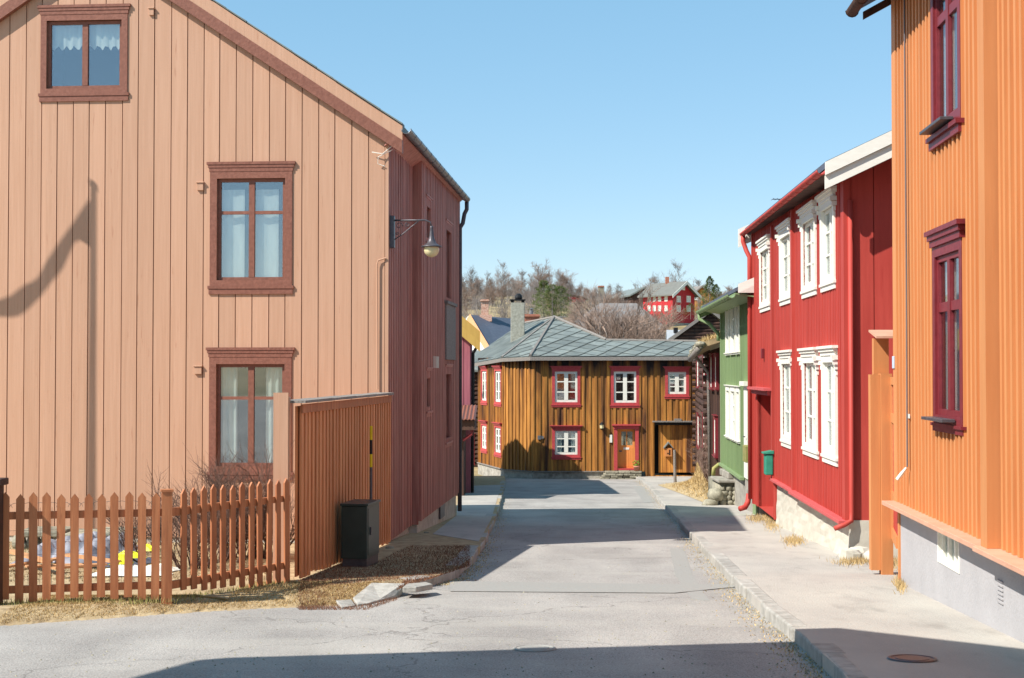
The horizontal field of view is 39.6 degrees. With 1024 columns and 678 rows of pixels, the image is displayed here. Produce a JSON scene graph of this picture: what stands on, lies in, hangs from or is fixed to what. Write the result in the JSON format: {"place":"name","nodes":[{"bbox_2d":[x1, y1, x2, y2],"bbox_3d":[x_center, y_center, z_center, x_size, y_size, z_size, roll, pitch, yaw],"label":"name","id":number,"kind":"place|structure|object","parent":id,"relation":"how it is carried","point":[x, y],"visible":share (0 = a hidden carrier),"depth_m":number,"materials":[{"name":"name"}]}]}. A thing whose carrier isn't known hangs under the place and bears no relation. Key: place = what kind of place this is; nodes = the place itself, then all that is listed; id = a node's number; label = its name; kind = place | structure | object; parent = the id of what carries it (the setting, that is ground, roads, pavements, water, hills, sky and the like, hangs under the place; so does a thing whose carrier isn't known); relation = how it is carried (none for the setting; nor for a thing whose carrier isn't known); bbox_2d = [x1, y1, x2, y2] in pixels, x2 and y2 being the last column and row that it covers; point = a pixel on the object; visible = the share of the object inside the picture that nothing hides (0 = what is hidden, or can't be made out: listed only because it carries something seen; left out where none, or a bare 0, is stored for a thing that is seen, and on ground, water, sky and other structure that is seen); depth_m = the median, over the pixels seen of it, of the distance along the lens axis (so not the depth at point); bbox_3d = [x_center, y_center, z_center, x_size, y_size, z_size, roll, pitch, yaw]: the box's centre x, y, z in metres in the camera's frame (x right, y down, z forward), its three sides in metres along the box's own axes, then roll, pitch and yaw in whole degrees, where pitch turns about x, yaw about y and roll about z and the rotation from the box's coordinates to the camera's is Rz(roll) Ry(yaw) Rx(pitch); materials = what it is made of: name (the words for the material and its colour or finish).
{"place":"outdoors","nodes":[
{"label":"outdoors","id":0,"kind":"place"},
{"bbox_2d":[9,541,272,581],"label":"yard grass","id":1,"kind":"structure","parent":0,"point":[66,570],"depth_m":17.06,"materials":[{"name":"plant"}]},
{"bbox_2d":[0,476,505,608],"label":"verge","id":2,"kind":"structure","parent":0,"point":[420,538],"depth_m":18.53,"materials":[{"name":"beige plant"}]},
{"bbox_2d":[0,478,8,604],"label":"gate post","id":3,"kind":"object","parent":2,"relation":"on","point":[4,481],"visible":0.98,"depth_m":13.74,"materials":[{"name":"brown wood"}]},
{"bbox_2d":[10,531,137,563],"bbox_3d":[-5.866,2.852,19.613,1.363,0.395,2.860,0,-1,0],"label":"plastic sheet","id":4,"kind":"object","parent":2,"relation":"on","point":[67,546],"visible":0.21,"depth_m":18.94,"materials":[{"name":"grey plastic"}]},
{"bbox_2d":[12,526,136,549],"bbox_3d":[-6.425,2.980,20.989,1.793,0.359,0.700,0,-1,0],"label":"stone ledge","id":5,"kind":"object","parent":2,"relation":"on","point":[53,533],"visible":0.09,"depth_m":20.73,"materials":[{"name":"grey stone"}]},
{"bbox_2d":[92,563,179,575],"bbox_3d":[-4.497,2.748,17.026,0.990,0.140,1.100,0,-1,0],"label":"plastic bag","id":6,"kind":"object","parent":2,"relation":"on","point":[134,570],"visible":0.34,"depth_m":16.70,"materials":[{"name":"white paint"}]},
{"bbox_2d":[95,500,176,552],"bbox_3d":[-5.251,2.623,20.083,1.212,0.868,1.303,0,-1,0],"label":"shrub","id":7,"kind":"object","parent":2,"relation":"on","point":[134,540],"visible":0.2,"depth_m":19.80,"materials":[{"name":"brown plant"}]},
{"bbox_2d":[3,478,289,604],"bbox_3d":[-3.556,2.102,14.512,3.413,1.202,0.876,1,-2,-39],"label":"picket fence","id":8,"kind":"object","parent":2,"relation":"on","point":[166,584],"visible":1,"depth_m":14.08,"materials":[{"name":"paint"}]},
{"bbox_2d":[134,480,248,568],"bbox_3d":[-3.902,2.277,17.479,1.483,1.182,1.227,0,-1,20],"label":"shrub","id":9,"kind":"object","parent":2,"relation":"on","point":[175,560],"visible":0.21,"depth_m":17.43,"materials":[{"name":"brown plant"}]},
{"bbox_2d":[0,578,403,625],"bbox_3d":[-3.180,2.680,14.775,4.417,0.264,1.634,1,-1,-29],"label":"dry grass","id":10,"kind":"structure","parent":2,"relation":"on","point":[284,586],"depth_m":14.43,"materials":[{"name":"beige plant"}]},
{"bbox_2d":[141,447,294,563],"bbox_3d":[-3.807,2.166,18.529,2.148,1.574,1.945,1,-2,-43],"label":"shrub","id":11,"kind":"object","parent":2,"relation":"on","point":[237,520],"visible":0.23,"depth_m":18.38,"materials":[{"name":"brown plant"}]},
{"bbox_2d":[162,435,294,558],"bbox_3d":[-3.668,2.039,19.136,2.128,1.915,2.032,1,-2,-41],"label":"shrub","id":12,"kind":"object","parent":2,"relation":"on","point":[248,483],"visible":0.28,"depth_m":19.15,"materials":[{"name":"brown plant"}]},
{"bbox_2d":[216,460,294,558],"bbox_3d":[-3.311,2.263,19.225,1.613,1.462,1.898,0,-1,0],"label":"shrub","id":13,"kind":"object","parent":2,"relation":"on","point":[265,534],"visible":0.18,"depth_m":18.98,"materials":[{"name":"brown plant"}]},
{"bbox_2d":[273,392,393,580],"bbox_3d":[-2.223,1.868,18.968,0.336,2.394,6.031,0,-1,6],"label":"board fence","id":14,"kind":"object","parent":2,"relation":"on","point":[332,455],"visible":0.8,"depth_m":17.61,"materials":[{"name":"paint"}]},
{"bbox_2d":[340,499,380,566],"bbox_3d":[-1.931,2.525,18.190,0.375,0.890,0.655,0,-1,9],"label":"utility cabinet","id":15,"kind":"object","parent":2,"relation":"on","point":[359,532],"visible":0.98,"depth_m":17.90,"materials":[{"name":"black metal"}]},
{"bbox_2d":[369,426,372,498],"bbox_3d":[-1.857,2.060,18.717,0.035,1.828,0.035,-1,-1,22],"label":"snow pole","id":16,"kind":"object","parent":2,"relation":"on","point":[370,483],"visible":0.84,"depth_m":18.71,"materials":[{"name":"yellow metal"}]},
{"bbox_2d":[296,545,471,609],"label":"dead grass","id":17,"kind":"structure","parent":2,"relation":"on","point":[388,573],"depth_m":16.98,"materials":[{"name":"brown plant"}]},
{"bbox_2d":[0,478,831,677],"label":"road","id":18,"kind":"structure","parent":0,"point":[613,543],"depth_m":12.75,"materials":[{"name":"grey asphalt"}]},
{"bbox_2d":[353,583,403,605],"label":"concrete slab","id":19,"kind":"structure","parent":18,"relation":"on","point":[381,591],"depth_m":15.26,"materials":[{"name":"concrete"}]},
{"bbox_2d":[0,481,828,677],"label":"road grit","id":20,"kind":"object","parent":18,"relation":"on","point":[754,612],"visible":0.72,"depth_m":12.56,"materials":[{"name":"gravel"}]},
{"bbox_2d":[403,582,432,591],"bbox_3d":[-1.022,2.712,15.542,0.305,0.087,0.557,0,-1,0],"label":"concrete slab","id":21,"kind":"object","parent":18,"relation":"on","point":[417,587],"depth_m":15.40,"materials":[{"name":"concrete"}]},
{"bbox_2d":[399,481,505,585],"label":"kerb","id":22,"kind":"structure","parent":18,"relation":"on","point":[434,581],"depth_m":19.47,"materials":[{"name":"stone"}]},
{"bbox_2d":[512,644,556,651],"bbox_3d":[0.183,2.510,11.555,0.360,0.008,0.360,0,-4,0],"label":"manhole cover","id":23,"kind":"object","parent":18,"relation":"on","point":[534,648],"visible":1,"depth_m":11.53,"materials":[{"name":"metal"}]},
{"bbox_2d":[450,581,734,592],"bbox_3d":[0.884,2.861,16.352,3.395,0.069,1.124,0,-1,6],"label":"road seam","id":24,"kind":"object","parent":18,"relation":"on","point":[552,587],"visible":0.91,"depth_m":16.34,"materials":[{"name":"asphalt"}]},
{"bbox_2d":[600,470,641,478],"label":"doorstep","id":25,"kind":"object","parent":18,"relation":"on","point":[626,474],"visible":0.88,"depth_m":64.14,"materials":[{"name":"stone"}]},
{"bbox_2d":[437,482,826,677],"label":"gutter litter","id":26,"kind":"object","parent":18,"relation":"on","point":[448,582],"visible":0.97,"depth_m":15.27,"materials":[{"name":"brown plant"}]},
{"bbox_2d":[633,486,655,502],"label":"road patch","id":27,"kind":"object","parent":18,"relation":"on","point":[644,497],"visible":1,"depth_m":45.31,"materials":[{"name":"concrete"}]},
{"bbox_2d":[670,548,709,600],"bbox_3d":[2.262,3.033,18.729,0.274,0.375,7.464,0,-1,5],"label":"road patch","id":28,"kind":"object","parent":18,"relation":"on","point":[683,574],"visible":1,"depth_m":18.41,"materials":[{"name":"grey asphalt"}]},
{"bbox_2d":[636,477,867,677],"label":"kerb","id":29,"kind":"structure","parent":18,"relation":"on","point":[784,621],"depth_m":13.44,"materials":[{"name":"stone"}]},
{"bbox_2d":[433,485,500,541],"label":"pavement","id":30,"kind":"structure","parent":0,"point":[470,521],"depth_m":30.23,"materials":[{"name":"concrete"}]},
{"bbox_2d":[215,0,891,294],"label":"sky","id":31,"kind":"structure","parent":0,"point":[609,142],"materials":[{"name":"blue"}]},
{"bbox_2d":[462,295,696,475],"bbox_3d":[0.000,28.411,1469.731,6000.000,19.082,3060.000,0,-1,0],"label":"ground","id":32,"kind":"structure","parent":0,"point":[497,314],"depth_m":167.07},
{"bbox_2d":[0,0,469,542],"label":"wooden house","id":33,"kind":"structure","parent":32,"relation":"on","point":[202,202],"depth_m":22.34,"materials":[{"name":"pink paint"}]},
{"bbox_2d":[37,3,130,101],"bbox_3d":[-6.732,-4.509,22.826,1.506,1.530,0.795,0,-1,4],"label":"window","id":34,"kind":"structure","parent":33,"relation":"in","point":[88,60],"depth_m":22.52,"materials":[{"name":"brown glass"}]},
{"bbox_2d":[206,347,294,480],"bbox_3d":[-4.047,1.172,22.493,1.404,2.067,0.795,0,-1,4],"label":"window","id":35,"kind":"structure","parent":33,"relation":"in","point":[248,378],"depth_m":22.23,"materials":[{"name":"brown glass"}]},
{"bbox_2d":[206,161,295,293],"bbox_3d":[-4.047,-1.727,22.557,1.404,2.069,0.795,0,-1,4],"label":"window","id":36,"kind":"structure","parent":33,"relation":"in","point":[254,256],"depth_m":22.28,"materials":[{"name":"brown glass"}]},
{"bbox_2d":[389,215,441,256],"bbox_3d":[-1.501,-1.595,22.106,0.831,0.652,0.325,0,-1,0],"label":"street lamp","id":37,"kind":"object","parent":33,"relation":"attached to","point":[431,246],"visible":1,"depth_m":22.09,"materials":[{"name":"grey metal"}]},
{"bbox_2d":[426,367,432,416],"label":"window","id":38,"kind":"structure","parent":33,"relation":"in","point":[427,368],"depth_m":25.80,"materials":[{"name":"red paint"}]},
{"bbox_2d":[426,194,433,242],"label":"window","id":39,"kind":"structure","parent":33,"relation":"in","point":[430,198],"depth_m":25.86,"materials":[{"name":"red paint"}]},
{"bbox_2d":[446,218,453,300],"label":"window","id":40,"kind":"structure","parent":33,"relation":"in","point":[451,224],"depth_m":28.97,"materials":[{"name":"red paint"}]},
{"bbox_2d":[446,364,453,447],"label":"window","id":41,"kind":"structure","parent":33,"relation":"in","point":[448,444],"depth_m":28.90,"materials":[{"name":"red paint"}]},
{"bbox_2d":[456,404,476,495],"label":"porch","id":42,"kind":"object","parent":32,"relation":"on","point":[469,420],"visible":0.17,"depth_m":41.34,"materials":[{"name":"brown wood"}]},
{"bbox_2d":[462,316,479,492],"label":"wooden house","id":43,"kind":"structure","parent":32,"relation":"on","point":[470,334],"depth_m":43.63,"materials":[{"name":"wood"}]},
{"bbox_2d":[472,350,480,466],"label":"log house","id":44,"kind":"structure","parent":32,"relation":"on","point":[476,429],"depth_m":75.88,"materials":[{"name":"brown wood"}]},
{"bbox_2d":[466,299,539,349],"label":"house","id":45,"kind":"structure","parent":32,"relation":"on","point":[490,328],"depth_m":93.20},
{"bbox_2d":[528,280,556,317],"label":"conifer","id":46,"kind":"object","parent":32,"relation":"on","point":[543,286],"visible":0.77,"depth_m":117.97,"materials":[{"name":"green plant"}]},
{"bbox_2d":[531,259,554,297],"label":"bare tree","id":47,"kind":"object","parent":32,"relation":"on","point":[542,277],"visible":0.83,"depth_m":199.41,"materials":[{"name":"grey plant"}]},
{"bbox_2d":[533,284,569,317],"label":"conifer","id":48,"kind":"object","parent":32,"relation":"on","point":[546,296],"visible":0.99,"depth_m":113.96,"materials":[{"name":"green plant"}]},
{"bbox_2d":[546,286,577,318],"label":"conifer","id":49,"kind":"object","parent":32,"relation":"on","point":[566,294],"visible":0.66,"depth_m":117.96,"materials":[{"name":"green plant"}]},
{"bbox_2d":[553,268,577,294],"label":"bare tree","id":50,"kind":"object","parent":32,"relation":"on","point":[562,277],"visible":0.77,"depth_m":199.62,"materials":[{"name":"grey plant"}]},
{"bbox_2d":[475,293,697,478],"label":"wooden house","id":51,"kind":"structure","parent":32,"relation":"on","point":[554,391],"depth_m":64.99,"materials":[{"name":"brown wood"}]},
{"bbox_2d":[478,366,487,404],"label":"window","id":52,"kind":"structure","parent":51,"relation":"in","point":[483,368],"depth_m":70.07,"materials":[{"name":"white paint"}]},
{"bbox_2d":[478,420,487,453],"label":"window","id":53,"kind":"structure","parent":51,"relation":"in","point":[483,423],"depth_m":70.00,"materials":[{"name":"white paint"}]},
{"bbox_2d":[491,366,501,406],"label":"window","id":54,"kind":"structure","parent":51,"relation":"in","point":[496,368],"depth_m":67.38,"materials":[{"name":"white paint"}]},
{"bbox_2d":[491,422,501,457],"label":"window","id":55,"kind":"structure","parent":51,"relation":"in","point":[497,452],"depth_m":67.32,"materials":[{"name":"white paint"}]},
{"bbox_2d":[550,366,582,406],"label":"window","id":56,"kind":"structure","parent":51,"relation":"in","point":[565,379],"depth_m":64.96,"materials":[{"name":"white paint"}]},
{"bbox_2d":[550,425,582,459],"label":"window","id":57,"kind":"structure","parent":51,"relation":"in","point":[565,438],"depth_m":64.90,"materials":[{"name":"white paint"}]},
{"bbox_2d":[609,366,641,407],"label":"window","id":58,"kind":"structure","parent":51,"relation":"in","point":[624,379],"depth_m":64.96,"materials":[{"name":"white paint"}]},
{"bbox_2d":[617,429,634,467],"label":"door","id":59,"kind":"structure","parent":51,"relation":"in","point":[625,437],"depth_m":65.07,"materials":[{"name":"orange paint"}]},
{"bbox_2d":[663,366,690,398],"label":"window","id":60,"kind":"structure","parent":51,"relation":"in","point":[676,377],"depth_m":64.93,"materials":[{"name":"red paint"}]},
{"bbox_2d":[462,284,718,320],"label":"undergrowth","id":61,"kind":"object","parent":32,"relation":"on","point":[529,301],"visible":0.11,"depth_m":177.88,"materials":[{"name":"brown plant"}]},
{"bbox_2d":[562,290,655,336],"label":"bare tree","id":62,"kind":"object","parent":32,"relation":"on","point":[574,316],"visible":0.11,"depth_m":102.76,"materials":[{"name":"brown plant"}]},
{"bbox_2d":[572,279,662,338],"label":"bare tree","id":63,"kind":"object","parent":32,"relation":"on","point":[594,326],"visible":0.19,"depth_m":94.55,"materials":[{"name":"brown plant"}]},
{"bbox_2d":[568,281,668,338],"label":"bare tree","id":64,"kind":"object","parent":32,"relation":"on","point":[603,327],"visible":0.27,"depth_m":94.15,"materials":[{"name":"brown plant"}]},
{"bbox_2d":[575,303,667,331],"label":"bare tree","id":65,"kind":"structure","parent":32,"relation":"on","point":[621,304],"depth_m":115.39,"materials":[{"name":"plant"}]},
{"bbox_2d":[560,300,683,338],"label":"bare tree","id":66,"kind":"object","parent":32,"relation":"on","point":[662,328],"visible":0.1,"depth_m":98.15,"materials":[{"name":"brown plant"}]},
{"bbox_2d":[579,282,670,338],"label":"bare tree","id":67,"kind":"object","parent":32,"relation":"on","point":[648,295],"visible":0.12,"depth_m":106.15,"materials":[{"name":"brown plant"}]},
{"bbox_2d":[613,287,645,305],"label":"wooden house","id":68,"kind":"structure","parent":32,"relation":"on","point":[633,294],"depth_m":176.66,"materials":[{"name":"grey wood"}]},
{"bbox_2d":[568,298,691,337],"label":"bare tree","id":69,"kind":"object","parent":32,"relation":"on","point":[673,317],"visible":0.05,"depth_m":104.07,"materials":[{"name":"brown plant"}]},
{"bbox_2d":[637,277,701,325],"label":"red farmhouse","id":70,"kind":"object","parent":32,"relation":"on","point":[685,293],"visible":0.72,"depth_m":161.66,"materials":[{"name":"paint"}]},
{"bbox_2d":[668,313,719,339],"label":"log house","id":71,"kind":"structure","parent":32,"relation":"on","point":[696,329],"depth_m":71.94,"materials":[{"name":"brown wood"}]},
{"bbox_2d":[694,286,712,314],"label":"wooden house","id":72,"kind":"structure","parent":32,"relation":"on","point":[698,289],"depth_m":178.15,"materials":[{"name":"yellow wood"}]},
{"bbox_2d":[687,331,721,479],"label":"log house","id":73,"kind":"structure","parent":32,"relation":"on","point":[704,352],"depth_m":46.41,"materials":[{"name":"brown wood"}]},
{"bbox_2d":[708,353,714,390],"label":"window","id":74,"kind":"structure","parent":73,"relation":"in","point":[711,356],"depth_m":44.52,"materials":[{"name":"red paint"}]},
{"bbox_2d":[711,414,717,458],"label":"window","id":75,"kind":"structure","parent":73,"relation":"in","point":[715,417],"depth_m":41.88,"materials":[{"name":"red paint"}]},
{"bbox_2d":[712,353,718,390],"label":"window","id":76,"kind":"structure","parent":73,"relation":"in","point":[716,355],"depth_m":41.17,"materials":[{"name":"red paint"}]},
{"bbox_2d":[698,276,717,306],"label":"conifer","id":77,"kind":"object","parent":32,"relation":"on","point":[710,285],"visible":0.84,"depth_m":150.01,"materials":[{"name":"green plant"}]},
{"bbox_2d":[696,278,767,514],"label":"wooden house","id":78,"kind":"structure","parent":32,"relation":"on","point":[730,307],"depth_m":34.63,"materials":[{"name":"green paint"}]},
{"bbox_2d":[724,310,729,354],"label":"window","id":79,"kind":"structure","parent":78,"relation":"in","point":[727,313],"depth_m":36.87,"materials":[{"name":"white paint"}]},
{"bbox_2d":[724,385,729,438],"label":"window","id":80,"kind":"structure","parent":78,"relation":"in","point":[727,389],"depth_m":36.82,"materials":[{"name":"white paint"}]},
{"bbox_2d":[728,307,735,354],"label":"window","id":81,"kind":"structure","parent":78,"relation":"in","point":[732,311],"depth_m":35.63,"materials":[{"name":"white paint"}]},
{"bbox_2d":[728,385,735,441],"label":"window","id":82,"kind":"structure","parent":78,"relation":"in","point":[732,437],"depth_m":35.57,"materials":[{"name":"white paint"}]},
{"bbox_2d":[734,386,739,443],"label":"window","id":83,"kind":"structure","parent":78,"relation":"in","point":[737,440],"depth_m":34.26,"materials":[{"name":"white paint"}]},
{"bbox_2d":[734,293,741,353],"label":"window","id":84,"kind":"structure","parent":78,"relation":"in","point":[737,309],"depth_m":34.37,"materials":[{"name":"white paint"}]},
{"bbox_2d":[739,381,747,478],"bbox_3d":[5.321,2.072,32.478,0.160,2.208,0.902,0,-1,3],"label":"door","id":85,"kind":"structure","parent":78,"relation":"in","point":[741,383],"depth_m":32.28,"materials":[{"name":"white paint"}]},
{"bbox_2d":[738,130,897,559],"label":"wooden house","id":86,"kind":"structure","parent":32,"relation":"on","point":[820,272],"depth_m":21.40,"materials":[{"name":"red paint"}]},
{"bbox_2d":[755,234,769,312],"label":"window","id":87,"kind":"structure","parent":86,"relation":"in","point":[764,306],"depth_m":28.36,"materials":[{"name":"white paint"}]},
{"bbox_2d":[761,450,773,474],"bbox_3d":[4.863,2.346,27.052,0.200,0.467,0.320,0,-1,3],"label":"letterbox","id":88,"kind":"object","parent":86,"relation":"attached to","point":[768,462],"visible":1,"depth_m":26.91,"materials":[{"name":"green paint"}]},
{"bbox_2d":[775,218,789,305],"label":"window","id":89,"kind":"structure","parent":86,"relation":"in","point":[784,267],"depth_m":25.78,"materials":[{"name":"white paint"}]},
{"bbox_2d":[776,349,791,448],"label":"window","id":90,"kind":"structure","parent":86,"relation":"in","point":[784,355],"depth_m":25.72,"materials":[{"name":"white paint"}]},
{"bbox_2d":[796,200,816,298],"bbox_3d":[5.086,-1.401,22.665,0.870,1.454,1.616,0,-1,3],"label":"window","id":91,"kind":"structure","parent":86,"relation":"in","point":[808,289],"depth_m":22.78,"materials":[{"name":"white paint"}]},
{"bbox_2d":[797,347,818,458],"bbox_3d":[5.083,1.002,22.548,0.870,1.723,1.652,0,-1,3],"label":"window","id":92,"kind":"structure","parent":86,"relation":"in","point":[811,450],"depth_m":22.77,"materials":[{"name":"white paint"}]},
{"bbox_2d":[814,185,836,292],"bbox_3d":[4.994,-1.441,20.884,0.870,1.454,1.396,0,-1,3],"label":"window","id":93,"kind":"structure","parent":86,"relation":"in","point":[827,281],"depth_m":21.11,"materials":[{"name":"white paint"}]},
{"bbox_2d":[816,345,837,466],"bbox_3d":[4.990,0.962,20.757,0.870,1.723,1.389,0,-1,3],"label":"window","id":94,"kind":"structure","parent":86,"relation":"in","point":[829,380],"depth_m":20.98,"materials":[{"name":"white paint"}]},
{"bbox_2d":[845,0,1023,642],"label":"wooden house","id":95,"kind":"structure","parent":32,"relation":"on","point":[957,91],"depth_m":12.90,"materials":[{"name":"orange paint"}]},
{"bbox_2d":[868,330,897,574],"bbox_3d":[4.448,1.378,16.520,0.380,3.008,1.306,0,-1,0],"label":"gateway","id":96,"kind":"object","parent":95,"relation":"attached to","point":[883,528],"visible":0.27,"depth_m":16.86,"materials":[{"name":"orange paint"}]},
{"bbox_2d":[925,0,964,151],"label":"window","id":97,"kind":"structure","parent":95,"relation":"in","point":[949,18],"depth_m":13.49,"materials":[{"name":"red paint"}]},
{"bbox_2d":[924,218,966,435],"bbox_3d":[4.452,-0.092,13.357,0.850,1.948,1.327,0,-1,4],"label":"window","id":98,"kind":"structure","parent":95,"relation":"in","point":[946,238],"depth_m":13.42,"materials":[{"name":"red paint"}]},
{"bbox_2d":[937,532,959,573],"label":"window","id":99,"kind":"structure","parent":95,"relation":"in","point":[948,549],"depth_m":13.68,"materials":[{"name":"white paint"}]},
{"bbox_2d":[659,462,707,501],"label":"bank","id":100,"kind":"structure","parent":0,"point":[683,491],"depth_m":43.79,"materials":[{"name":"beige plant"}]},
{"bbox_2d":[685,417,707,481],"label":"shrub","id":101,"kind":"object","parent":100,"relation":"on","point":[701,455],"visible":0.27,"depth_m":48.39,"materials":[{"name":"brown plant"}]},
{"bbox_2d":[745,513,907,594],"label":"foundation grass","id":102,"kind":"structure","parent":0,"point":[898,584],"depth_m":21.35,"materials":[{"name":"beige plant"}]},
{"bbox_2d":[637,475,1023,677],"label":"pavement","id":103,"kind":"structure","parent":0,"point":[866,619],"depth_m":13.49,"materials":[{"name":"concrete"}]},
{"bbox_2d":[701,468,734,504],"bbox_3d":[5.364,3.796,36.304,1.301,0.879,2.364,0,-1,0],"label":"stone stoop","id":104,"kind":"object","parent":103,"relation":"on","point":[721,490],"visible":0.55,"depth_m":35.35,"materials":[{"name":"grey stone"}]},
{"bbox_2d":[887,654,937,662],"bbox_3d":[2.894,2.308,10.282,0.360,0.008,0.360,0,-4,0],"label":"manhole cover","id":105,"kind":"object","parent":103,"relation":"on","point":[916,658],"visible":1,"depth_m":10.24,"materials":[{"name":"brown metal"}]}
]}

